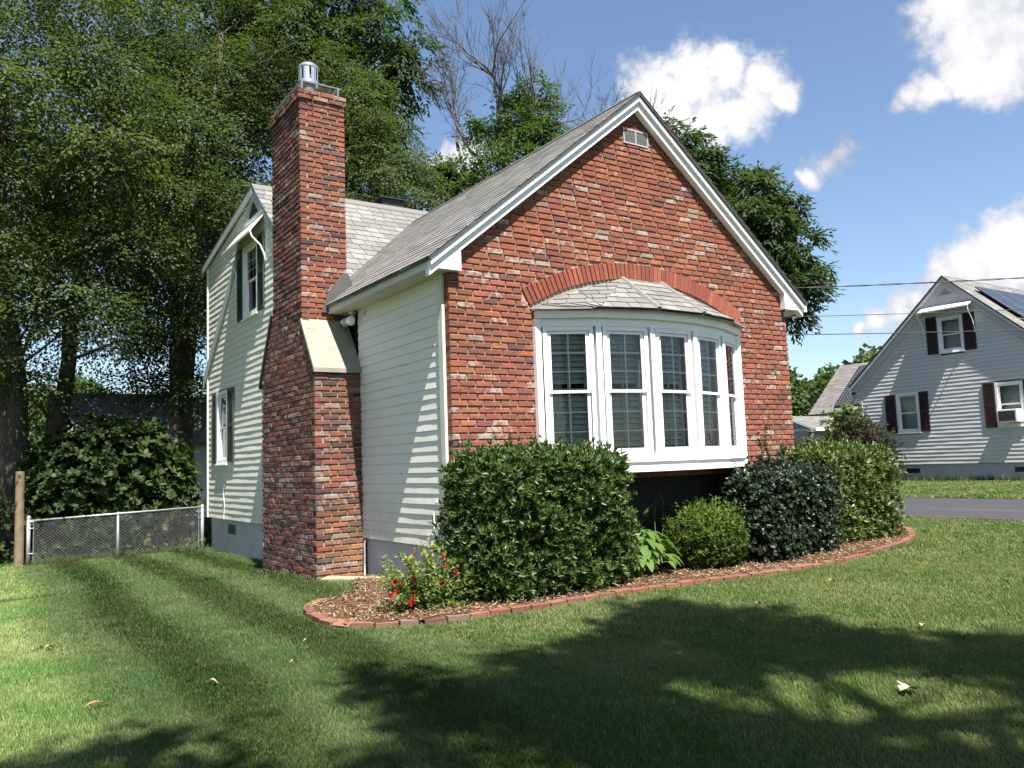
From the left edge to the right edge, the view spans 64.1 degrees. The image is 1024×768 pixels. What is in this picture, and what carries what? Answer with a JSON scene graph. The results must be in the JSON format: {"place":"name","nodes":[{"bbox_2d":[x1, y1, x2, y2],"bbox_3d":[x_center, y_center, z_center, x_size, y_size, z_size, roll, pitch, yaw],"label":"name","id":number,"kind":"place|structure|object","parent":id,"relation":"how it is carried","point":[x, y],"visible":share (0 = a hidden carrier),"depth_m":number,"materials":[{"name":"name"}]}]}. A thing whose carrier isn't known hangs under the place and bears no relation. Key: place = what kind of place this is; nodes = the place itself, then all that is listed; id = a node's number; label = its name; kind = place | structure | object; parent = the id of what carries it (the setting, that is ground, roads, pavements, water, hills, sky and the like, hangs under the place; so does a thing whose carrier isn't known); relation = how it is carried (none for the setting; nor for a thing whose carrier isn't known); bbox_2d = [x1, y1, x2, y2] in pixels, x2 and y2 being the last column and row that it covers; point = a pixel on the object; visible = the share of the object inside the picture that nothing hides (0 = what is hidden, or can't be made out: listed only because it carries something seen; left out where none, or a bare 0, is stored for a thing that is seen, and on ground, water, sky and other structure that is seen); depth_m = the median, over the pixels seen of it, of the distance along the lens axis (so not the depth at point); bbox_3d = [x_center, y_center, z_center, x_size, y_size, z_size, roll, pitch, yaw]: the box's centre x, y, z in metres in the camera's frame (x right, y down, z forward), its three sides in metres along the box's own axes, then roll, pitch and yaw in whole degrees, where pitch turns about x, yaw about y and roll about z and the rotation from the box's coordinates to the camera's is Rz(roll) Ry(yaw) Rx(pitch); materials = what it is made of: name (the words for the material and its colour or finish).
{"place":"outdoors","nodes":[
{"label":"outdoors","id":0,"kind":"place"},
{"bbox_2d":[0,474,1023,767],"bbox_3d":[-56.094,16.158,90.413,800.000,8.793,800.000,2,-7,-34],"label":"ground","id":1,"kind":"structure","parent":0,"point":[638,748],"depth_m":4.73,"materials":[{"name":"green plant"}]},
{"bbox_2d":[0,484,14,558],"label":"leafy bush","id":2,"kind":"object","parent":1,"relation":"on","point":[3,542],"visible":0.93,"depth_m":15.08,"materials":[{"name":"green plant"}]},
{"bbox_2d":[14,471,24,566],"bbox_3d":[-8.859,2.544,14.696,0.156,1.936,0.157,2,-7,-34],"label":"wooden post","id":3,"kind":"object","parent":1,"relation":"on","point":[19,521],"visible":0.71,"depth_m":14.66,"materials":[{"name":"brown wood"}]},
{"bbox_2d":[0,85,168,364],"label":"background tree","id":4,"kind":"object","parent":1,"relation":"on","point":[26,274],"visible":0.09,"depth_m":24.78,"materials":[{"name":"green plant"}]},
{"bbox_2d":[5,411,204,557],"bbox_3d":[-8.352,2.050,17.019,3.827,3.008,2.876,2,-7,-34],"label":"leafy bush","id":5,"kind":"object","parent":1,"relation":"on","point":[113,483],"visible":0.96,"depth_m":16.32,"materials":[{"name":"green plant"}]},
{"bbox_2d":[0,509,210,563],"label":"undergrowth","id":6,"kind":"object","parent":1,"relation":"on","point":[186,541],"visible":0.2,"depth_m":16.31,"materials":[{"name":"green plant"}]},
{"bbox_2d":[26,504,203,564],"bbox_3d":[-7.475,2.966,15.576,3.093,1.166,0.080,2,-7,-34],"label":"chain link fence","id":7,"kind":"object","parent":1,"relation":"on","point":[29,528],"visible":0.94,"depth_m":15.53,"materials":[{"name":"metal"}]},
{"bbox_2d":[44,393,206,516],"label":"white house","id":8,"kind":"structure","parent":1,"relation":"on","point":[200,446],"depth_m":27.10,"materials":[{"name":"beige"}]},
{"bbox_2d":[0,0,265,555],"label":"maple tree","id":9,"kind":"object","parent":1,"relation":"on","point":[14,434],"visible":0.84,"depth_m":16.17,"materials":[{"name":"green plant"}]},
{"bbox_2d":[0,0,282,543],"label":"maple tree","id":10,"kind":"object","parent":1,"relation":"on","point":[68,370],"visible":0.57,"depth_m":17.74,"materials":[{"name":"green plant"}]},
{"bbox_2d":[20,115,271,438],"bbox_3d":[-11.175,-2.241,27.169,9.720,13.647,7.496,2,-7,-34],"label":"background tree","id":11,"kind":"object","parent":1,"relation":"on","point":[171,432],"visible":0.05,"depth_m":26.60,"materials":[{"name":"green plant"}]},
{"bbox_2d":[54,0,396,534],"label":"maple tree","id":12,"kind":"object","parent":1,"relation":"on","point":[185,386],"visible":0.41,"depth_m":19.72,"materials":[{"name":"green plant"}]},
{"bbox_2d":[152,0,449,171],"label":"oak tree","id":13,"kind":"object","parent":1,"relation":"on","point":[394,56],"visible":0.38,"depth_m":24.03,"materials":[{"name":"green plant"}]},
{"bbox_2d":[303,608,316,615],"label":"edging brick","id":14,"kind":"object","parent":1,"relation":"on","point":[306,610],"visible":0.52,"depth_m":7.62,"materials":[{"name":"red brick"}]},
{"bbox_2d":[306,612,320,619],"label":"edging brick","id":15,"kind":"object","parent":1,"relation":"on","point":[308,615],"visible":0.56,"depth_m":7.45,"materials":[{"name":"red brick"}]},
{"bbox_2d":[312,613,326,622],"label":"edging brick","id":16,"kind":"object","parent":1,"relation":"on","point":[316,617],"visible":0.64,"depth_m":7.28,"materials":[{"name":"red brick"}]},
{"bbox_2d":[313,598,329,601],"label":"edging brick","id":17,"kind":"object","parent":1,"relation":"on","point":[318,600],"visible":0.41,"depth_m":8.20,"materials":[{"name":"red brick"}]},
{"bbox_2d":[319,617,336,625],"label":"edging brick","id":18,"kind":"object","parent":1,"relation":"on","point":[328,621],"visible":0.62,"depth_m":7.12,"materials":[{"name":"red brick"}]},
{"bbox_2d":[332,618,353,628],"bbox_3d":[-1.441,2.071,7.005,0.196,0.067,0.098,-5,19,34],"label":"edging brick","id":19,"kind":"object","parent":1,"relation":"on","point":[338,622],"visible":0.62,"depth_m":6.98,"materials":[{"name":"red brick"}]},
{"bbox_2d":[321,576,384,581],"bbox_3d":[-1.908,2.336,9.785,0.772,0.064,0.122,-3,-6,13],"label":"timber board","id":20,"kind":"object","parent":1,"relation":"on","point":[345,578],"visible":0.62,"depth_m":9.78,"materials":[{"name":"beige wood"}]},
{"bbox_2d":[257,49,464,211],"bbox_3d":[-3.582,-2.506,20.959,6.217,12.219,4.807,2,-7,-34],"label":"fine leaved tree","id":21,"kind":"object","parent":1,"relation":"on","point":[374,182],"visible":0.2,"depth_m":20.56,"materials":[{"name":"green plant"}]},
{"bbox_2d":[351,621,375,628],"bbox_3d":[-1.256,2.051,6.927,0.195,0.069,0.098,-1,-7,10],"label":"edging brick","id":22,"kind":"object","parent":1,"relation":"on","point":[361,624],"visible":0.55,"depth_m":6.89,"materials":[{"name":"red brick"}]},
{"bbox_2d":[375,620,398,627],"bbox_3d":[-1.054,2.045,6.914,0.195,0.067,0.098,-3,-7,-3],"label":"edging brick","id":23,"kind":"object","parent":1,"relation":"on","point":[387,624],"visible":0.53,"depth_m":6.87,"materials":[{"name":"red brick"}]},
{"bbox_2d":[400,619,421,626],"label":"edging brick","id":24,"kind":"object","parent":1,"relation":"on","point":[408,621],"visible":0.58,"depth_m":6.89,"materials":[{"name":"red brick"}]},
{"bbox_2d":[422,616,446,624],"bbox_3d":[-0.663,2.027,6.981,0.193,0.067,0.099,-1,-3,-21],"label":"edging brick","id":25,"kind":"object","parent":1,"relation":"on","point":[434,620],"visible":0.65,"depth_m":6.94,"materials":[{"name":"red brick"}]},
{"bbox_2d":[27,343,881,464],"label":"woods","id":26,"kind":"object","parent":1,"relation":"on","point":[805,394],"visible":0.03,"depth_m":57.20,"materials":[{"name":"green plant"}]},
{"bbox_2d":[445,613,469,621],"bbox_3d":[-0.475,2.029,7.067,0.208,0.067,0.094,4,-10,-29],"label":"edging brick","id":27,"kind":"object","parent":1,"relation":"on","point":[455,617],"visible":0.63,"depth_m":7.03,"materials":[{"name":"brown brick"}]},
{"bbox_2d":[466,610,489,618],"bbox_3d":[-0.294,2.032,7.168,0.191,0.069,0.096,-1,-7,-30],"label":"edging brick","id":28,"kind":"object","parent":1,"relation":"on","point":[479,613],"visible":0.58,"depth_m":7.14,"materials":[{"name":"red brick"}]},
{"bbox_2d":[487,607,510,615],"bbox_3d":[-0.118,2.030,7.268,0.196,0.067,0.099,3,-6,-27],"label":"edging brick","id":29,"kind":"object","parent":1,"relation":"on","point":[494,611],"visible":0.64,"depth_m":7.23,"materials":[{"name":"red brick"}]},
{"bbox_2d":[201,62,807,586],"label":"brick house","id":30,"kind":"structure","parent":1,"relation":"on","point":[615,274],"depth_m":10.24,"materials":[{"name":"brick"}]},
{"bbox_2d":[215,389,228,465],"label":"window","id":31,"kind":"structure","parent":30,"relation":"in","point":[221,397],"depth_m":16.13,"materials":[{"name":"white paint"}]},
{"bbox_2d":[241,236,258,321],"bbox_3d":[-4.621,-1.851,14.561,0.165,1.370,0.924,2,-7,-34],"label":"window","id":32,"kind":"structure","parent":30,"relation":"in","point":[248,313],"depth_m":14.82,"materials":[{"name":"white paint"}]},
{"bbox_2d":[541,326,597,452],"bbox_3d":[0.649,0.115,9.260,0.610,1.526,0.216,-1,-6,-8],"label":"window","id":33,"kind":"structure","parent":30,"relation":"in","point":[566,416],"depth_m":9.28,"materials":[{"name":"white paint"}]},
{"bbox_2d":[601,326,655,459],"bbox_3d":[1.307,0.107,9.430,0.610,1.526,0.216,0,-6,-21],"label":"window","id":34,"kind":"structure","parent":30,"relation":"in","point":[628,417],"depth_m":9.46,"materials":[{"name":"white paint"}]},
{"bbox_2d":[655,328,699,457],"bbox_3d":[1.909,0.116,9.743,0.610,1.526,0.216,2,-7,-34],"label":"window","id":35,"kind":"structure","parent":30,"relation":"in","point":[671,416],"depth_m":9.80,"materials":[{"name":"white paint"}]},
{"bbox_2d":[697,332,729,456],"bbox_3d":[2.427,0.140,10.183,0.216,1.526,0.610,-7,-8,43],"label":"bow window","id":36,"kind":"structure","parent":30,"relation":"in","point":[711,450],"depth_m":10.29,"materials":[{"name":"white paint"}]},
{"bbox_2d":[712,338,744,455],"bbox_3d":[2.832,0.179,10.726,0.216,1.526,0.610,-5,-6,30],"label":"bow window","id":37,"kind":"structure","parent":30,"relation":"in","point":[737,450],"depth_m":10.88,"materials":[{"name":"white paint"}]},
{"bbox_2d":[787,329,1023,334],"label":"telephone cable","id":38,"kind":"object","parent":30,"relation":"attached to","point":[902,332],"visible":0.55,"depth_m":19.93,"materials":[{"name":"black rubber"}]},
{"bbox_2d":[790,309,1023,316],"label":"telephone cable","id":39,"kind":"object","parent":30,"relation":"attached to","point":[910,313],"visible":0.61,"depth_m":19.94,"materials":[{"name":"black rubber"}]},
{"bbox_2d":[796,277,1023,288],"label":"power cable","id":40,"kind":"object","parent":30,"relation":"attached to","point":[910,283],"visible":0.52,"depth_m":20.00,"materials":[{"name":"black rubber"}]},
{"bbox_2d":[507,604,530,612],"bbox_3d":[0.061,2.034,7.370,0.200,0.069,0.098,3,-6,-32],"label":"edging brick","id":41,"kind":"object","parent":1,"relation":"on","point":[518,608],"visible":0.72,"depth_m":7.34,"materials":[{"name":"red brick"}]},
{"bbox_2d":[382,0,666,209],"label":"dying tree","id":42,"kind":"object","parent":1,"relation":"on","point":[530,128],"visible":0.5,"depth_m":22.91,"materials":[{"name":"green plant"}]},
{"bbox_2d":[527,602,549,609],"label":"edging brick","id":43,"kind":"object","parent":1,"relation":"on","point":[534,606],"visible":0.58,"depth_m":7.45,"materials":[{"name":"red brick"}]},
{"bbox_2d":[546,599,566,606],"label":"edging brick","id":44,"kind":"object","parent":1,"relation":"on","point":[559,602],"visible":0.64,"depth_m":7.57,"materials":[{"name":"red brick"}]},
{"bbox_2d":[561,596,583,603],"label":"edging brick","id":45,"kind":"object","parent":1,"relation":"on","point":[570,600],"visible":0.55,"depth_m":7.69,"materials":[{"name":"red brick"}]},
{"bbox_2d":[582,594,599,600],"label":"edging brick","id":46,"kind":"object","parent":1,"relation":"on","point":[590,596],"visible":0.6,"depth_m":7.81,"materials":[{"name":"red brick"}]},
{"bbox_2d":[594,592,615,598],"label":"edging brick","id":47,"kind":"object","parent":1,"relation":"on","point":[604,594],"visible":0.55,"depth_m":7.92,"materials":[{"name":"red brick"}]},
{"bbox_2d":[304,525,914,623],"bbox_3d":[2.149,2.250,10.764,10.600,0.096,3.800,2,-7,-34],"label":"mulch bed","id":48,"kind":"object","parent":1,"relation":"on","point":[777,562],"visible":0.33,"depth_m":8.42,"materials":[{"name":"brown wood"}]},
{"bbox_2d":[372,537,484,615],"bbox_3d":[-0.784,1.782,7.568,1.053,0.704,0.750,2,-7,-34],"label":"rose bush","id":49,"kind":"object","parent":48,"relation":"on","point":[419,593],"visible":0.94,"depth_m":7.45,"materials":[{"name":"green plant"}]},
{"bbox_2d":[449,554,485,601],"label":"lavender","id":50,"kind":"object","parent":48,"relation":"on","point":[465,598],"visible":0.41,"depth_m":7.82,"materials":[{"name":"green plant"}]},
{"bbox_2d":[426,433,648,602],"bbox_3d":[0.299,1.348,8.462,2.438,1.706,1.506,2,-7,-34],"label":"rhododendron","id":51,"kind":"object","parent":48,"relation":"on","point":[533,479],"visible":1,"depth_m":8.04,"materials":[{"name":"green plant"}]},
{"bbox_2d":[611,494,683,574],"bbox_3d":[1.440,1.720,9.326,1.061,0.908,0.997,-1,-6,-10],"label":"hosta","id":52,"kind":"object","parent":48,"relation":"on","point":[652,551],"visible":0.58,"depth_m":9.08,"materials":[{"name":"green plant"}]},
{"bbox_2d":[659,495,752,570],"bbox_3d":[2.306,1.814,9.821,1.235,0.976,1.014,2,-7,-34],"label":"boxwood","id":53,"kind":"object","parent":48,"relation":"on","point":[694,530],"visible":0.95,"depth_m":9.56,"materials":[{"name":"green plant"}]},
{"bbox_2d":[755,410,786,543],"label":"tall shoots","id":54,"kind":"object","parent":48,"relation":"on","point":[761,462],"visible":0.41,"depth_m":10.49,"materials":[{"name":"green plant"}]},
{"bbox_2d":[707,450,848,561],"bbox_3d":[3.463,1.584,10.635,1.996,1.431,1.274,2,-7,-34],"label":"holly shrub","id":55,"kind":"object","parent":48,"relation":"on","point":[752,490],"visible":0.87,"depth_m":10.23,"materials":[{"name":"green plant"}]},
{"bbox_2d":[780,434,910,544],"bbox_3d":[4.527,1.551,11.988,2.797,1.630,1.690,2,-7,-34],"label":"clipped hedge","id":56,"kind":"object","parent":48,"relation":"on","point":[874,495],"visible":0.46,"depth_m":11.63,"materials":[{"name":"green plant"}]},
{"bbox_2d":[611,588,631,595],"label":"edging brick","id":57,"kind":"object","parent":1,"relation":"on","point":[622,591],"visible":0.67,"depth_m":8.05,"materials":[{"name":"red brick"}]},
{"bbox_2d":[631,586,647,592],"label":"edging brick","id":58,"kind":"object","parent":1,"relation":"on","point":[638,589],"visible":0.56,"depth_m":8.17,"materials":[{"name":"red brick"}]},
{"bbox_2d":[644,584,664,590],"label":"edging brick","id":59,"kind":"object","parent":1,"relation":"on","point":[652,587],"visible":0.54,"depth_m":8.28,"materials":[{"name":"red brick"}]},
{"bbox_2d":[663,583,679,588],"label":"edging brick","id":60,"kind":"object","parent":1,"relation":"on","point":[670,585],"visible":0.52,"depth_m":8.38,"materials":[{"name":"red brick"}]},
{"bbox_2d":[675,579,693,586],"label":"edging brick","id":61,"kind":"object","parent":1,"relation":"on","point":[686,582],"visible":0.56,"depth_m":8.49,"materials":[{"name":"red brick"}]},
{"bbox_2d":[690,578,708,584],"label":"edging brick","id":62,"kind":"object","parent":1,"relation":"on","point":[699,581],"visible":0.61,"depth_m":8.57,"materials":[{"name":"red brick"}]},
{"bbox_2d":[706,576,722,581],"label":"edging brick","id":63,"kind":"object","parent":1,"relation":"on","point":[716,578],"visible":0.52,"depth_m":8.69,"materials":[{"name":"red brick"}]},
{"bbox_2d":[720,575,737,580],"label":"edging brick","id":64,"kind":"object","parent":1,"relation":"on","point":[726,577],"visible":0.57,"depth_m":8.78,"materials":[{"name":"red brick"}]},
{"bbox_2d":[738,574,750,578],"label":"edging brick","id":65,"kind":"object","parent":1,"relation":"on","point":[743,576],"visible":0.54,"depth_m":8.87,"materials":[{"name":"red brick"}]},
{"bbox_2d":[661,105,844,346],"bbox_3d":[6.796,-2.739,27.678,8.898,12.649,6.683,-3,-6,13],"label":"oak tree","id":66,"kind":"object","parent":1,"relation":"on","point":[773,223],"visible":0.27,"depth_m":27.03,"materials":[{"name":"green plant"}]},
{"bbox_2d":[746,571,764,576],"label":"edging brick","id":67,"kind":"object","parent":1,"relation":"on","point":[753,574],"visible":0.49,"depth_m":8.97,"materials":[{"name":"red brick"}]},
{"bbox_2d":[759,569,777,574],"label":"edging brick","id":68,"kind":"object","parent":1,"relation":"on","point":[770,571],"visible":0.53,"depth_m":9.07,"materials":[{"name":"red brick"}]},
{"bbox_2d":[773,568,789,573],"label":"edging brick","id":69,"kind":"object","parent":1,"relation":"on","point":[782,570],"visible":0.53,"depth_m":9.17,"materials":[{"name":"red brick"}]},
{"bbox_2d":[785,565,801,571],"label":"edging brick","id":70,"kind":"object","parent":1,"relation":"on","point":[794,568],"visible":0.63,"depth_m":9.27,"materials":[{"name":"red brick"}]},
{"bbox_2d":[794,429,814,445],"bbox_3d":[9.462,2.807,30.181,0.190,2.100,4.020,2,-7,-34],"label":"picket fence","id":71,"kind":"object","parent":1,"relation":"on","point":[811,432],"visible":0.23,"depth_m":28.68,"materials":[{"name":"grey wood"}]},
{"bbox_2d":[796,563,813,569],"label":"edging brick","id":72,"kind":"object","parent":1,"relation":"on","point":[808,565],"visible":0.62,"depth_m":9.39,"materials":[{"name":"red brick"}]},
{"bbox_2d":[812,563,823,566],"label":"edging brick","id":73,"kind":"object","parent":1,"relation":"on","point":[818,564],"visible":0.41,"depth_m":9.51,"materials":[{"name":"red brick"}]},
{"bbox_2d":[791,416,859,445],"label":"garage","id":74,"kind":"structure","parent":1,"relation":"on","point":[802,425],"depth_m":33.20,"materials":[{"name":"white wood"}]},
{"bbox_2d":[818,560,835,565],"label":"edging brick","id":75,"kind":"object","parent":1,"relation":"on","point":[826,562],"visible":0.57,"depth_m":9.61,"materials":[{"name":"red brick"}]},
{"bbox_2d":[830,559,844,563],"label":"edging brick","id":76,"kind":"object","parent":1,"relation":"on","point":[838,561],"visible":0.58,"depth_m":9.73,"materials":[{"name":"red brick"}]},
{"bbox_2d":[808,362,868,415],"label":"house","id":77,"kind":"structure","parent":1,"relation":"on","point":[836,394],"depth_m":44.39,"materials":[{"name":"grey"}]},
{"bbox_2d":[815,401,869,445],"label":"leafy shrub","id":78,"kind":"object","parent":1,"relation":"on","point":[839,415],"visible":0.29,"depth_m":28.02,"materials":[{"name":"green plant"}]},
{"bbox_2d":[838,557,852,561],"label":"edging brick","id":79,"kind":"object","parent":1,"relation":"on","point":[847,559],"visible":0.55,"depth_m":9.85,"materials":[{"name":"red brick"}]},
{"bbox_2d":[847,555,859,559],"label":"edging brick","id":80,"kind":"object","parent":1,"relation":"on","point":[855,557],"visible":0.51,"depth_m":9.99,"materials":[{"name":"red brick"}]},
{"bbox_2d":[853,553,865,557],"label":"edging brick","id":81,"kind":"object","parent":1,"relation":"on","point":[862,554],"visible":0.52,"depth_m":10.12,"materials":[{"name":"red brick"}]},
{"bbox_2d":[820,406,904,481],"bbox_3d":[11.569,2.094,27.355,2.564,2.675,2.994,2,-7,-34],"label":"yew bush","id":82,"kind":"object","parent":1,"relation":"on","point":[868,430],"visible":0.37,"depth_m":26.92,"materials":[{"name":"green plant"}]},
{"bbox_2d":[863,551,872,555],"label":"edging brick","id":83,"kind":"object","parent":1,"relation":"on","point":[868,553],"visible":0.52,"depth_m":10.27,"materials":[{"name":"red brick"}]},
{"bbox_2d":[869,549,878,553],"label":"edging brick","id":84,"kind":"object","parent":1,"relation":"on","point":[875,550],"visible":0.56,"depth_m":10.42,"materials":[{"name":"red brick"}]},
{"bbox_2d":[873,547,885,551],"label":"edging brick","id":85,"kind":"object","parent":1,"relation":"on","point":[882,549],"visible":0.64,"depth_m":10.55,"materials":[{"name":"red brick"}]},
{"bbox_2d":[897,680,918,690],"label":"fallen leaf","id":86,"kind":"object","parent":1,"relation":"on","point":[902,686],"visible":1,"depth_m":4.72,"materials":[{"name":"beige plant"}]},
{"bbox_2d":[849,275,1023,481],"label":"grey house","id":87,"kind":"structure","parent":1,"relation":"on","point":[936,401],"depth_m":26.39,"materials":[{"name":"grey plastic"}]},
{"bbox_2d":[895,392,921,433],"bbox_3d":[13.364,0.988,27.518,0.150,1.365,0.814,2,-7,-34],"label":"window","id":88,"kind":"structure","parent":87,"relation":"in","point":[898,403],"depth_m":27.58,"materials":[{"name":"white paint"}]},
{"bbox_2d":[905,467,922,474],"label":"basement window","id":89,"kind":"structure","parent":87,"relation":"in","point":[911,470],"depth_m":27.31,"materials":[{"name":"black metal"}]},
{"bbox_2d":[936,314,964,353],"bbox_3d":[14.186,-1.600,26.408,0.150,1.190,0.829,2,-7,-34],"label":"window","id":90,"kind":"structure","parent":87,"relation":"in","point":[939,320],"depth_m":26.45,"materials":[{"name":"white paint"}]},
{"bbox_2d":[994,380,1023,427],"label":"window","id":91,"kind":"structure","parent":87,"relation":"in","point":[997,385],"depth_m":24.86,"materials":[{"name":"white paint"}]},
{"bbox_2d":[996,409,1022,422],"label":"air conditioner","id":92,"kind":"object","parent":87,"relation":"attached to","point":[1009,415],"visible":1,"depth_m":24.52,"materials":[{"name":"white paint"}]},
{"bbox_2d":[1012,465,1023,473],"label":"basement window","id":93,"kind":"structure","parent":87,"relation":"in","point":[1017,469],"depth_m":24.62,"materials":[{"name":"black metal"}]},
{"bbox_2d":[0,0,1023,427],"label":"sky","id":94,"kind":"structure","parent":0,"point":[902,121],"materials":[{"name":"blue"}]},
{"bbox_2d":[846,497,1023,519],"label":"road","id":95,"kind":"structure","parent":0,"point":[1009,509],"depth_m":16.17,"materials":[{"name":"grey asphalt"}]}
]}

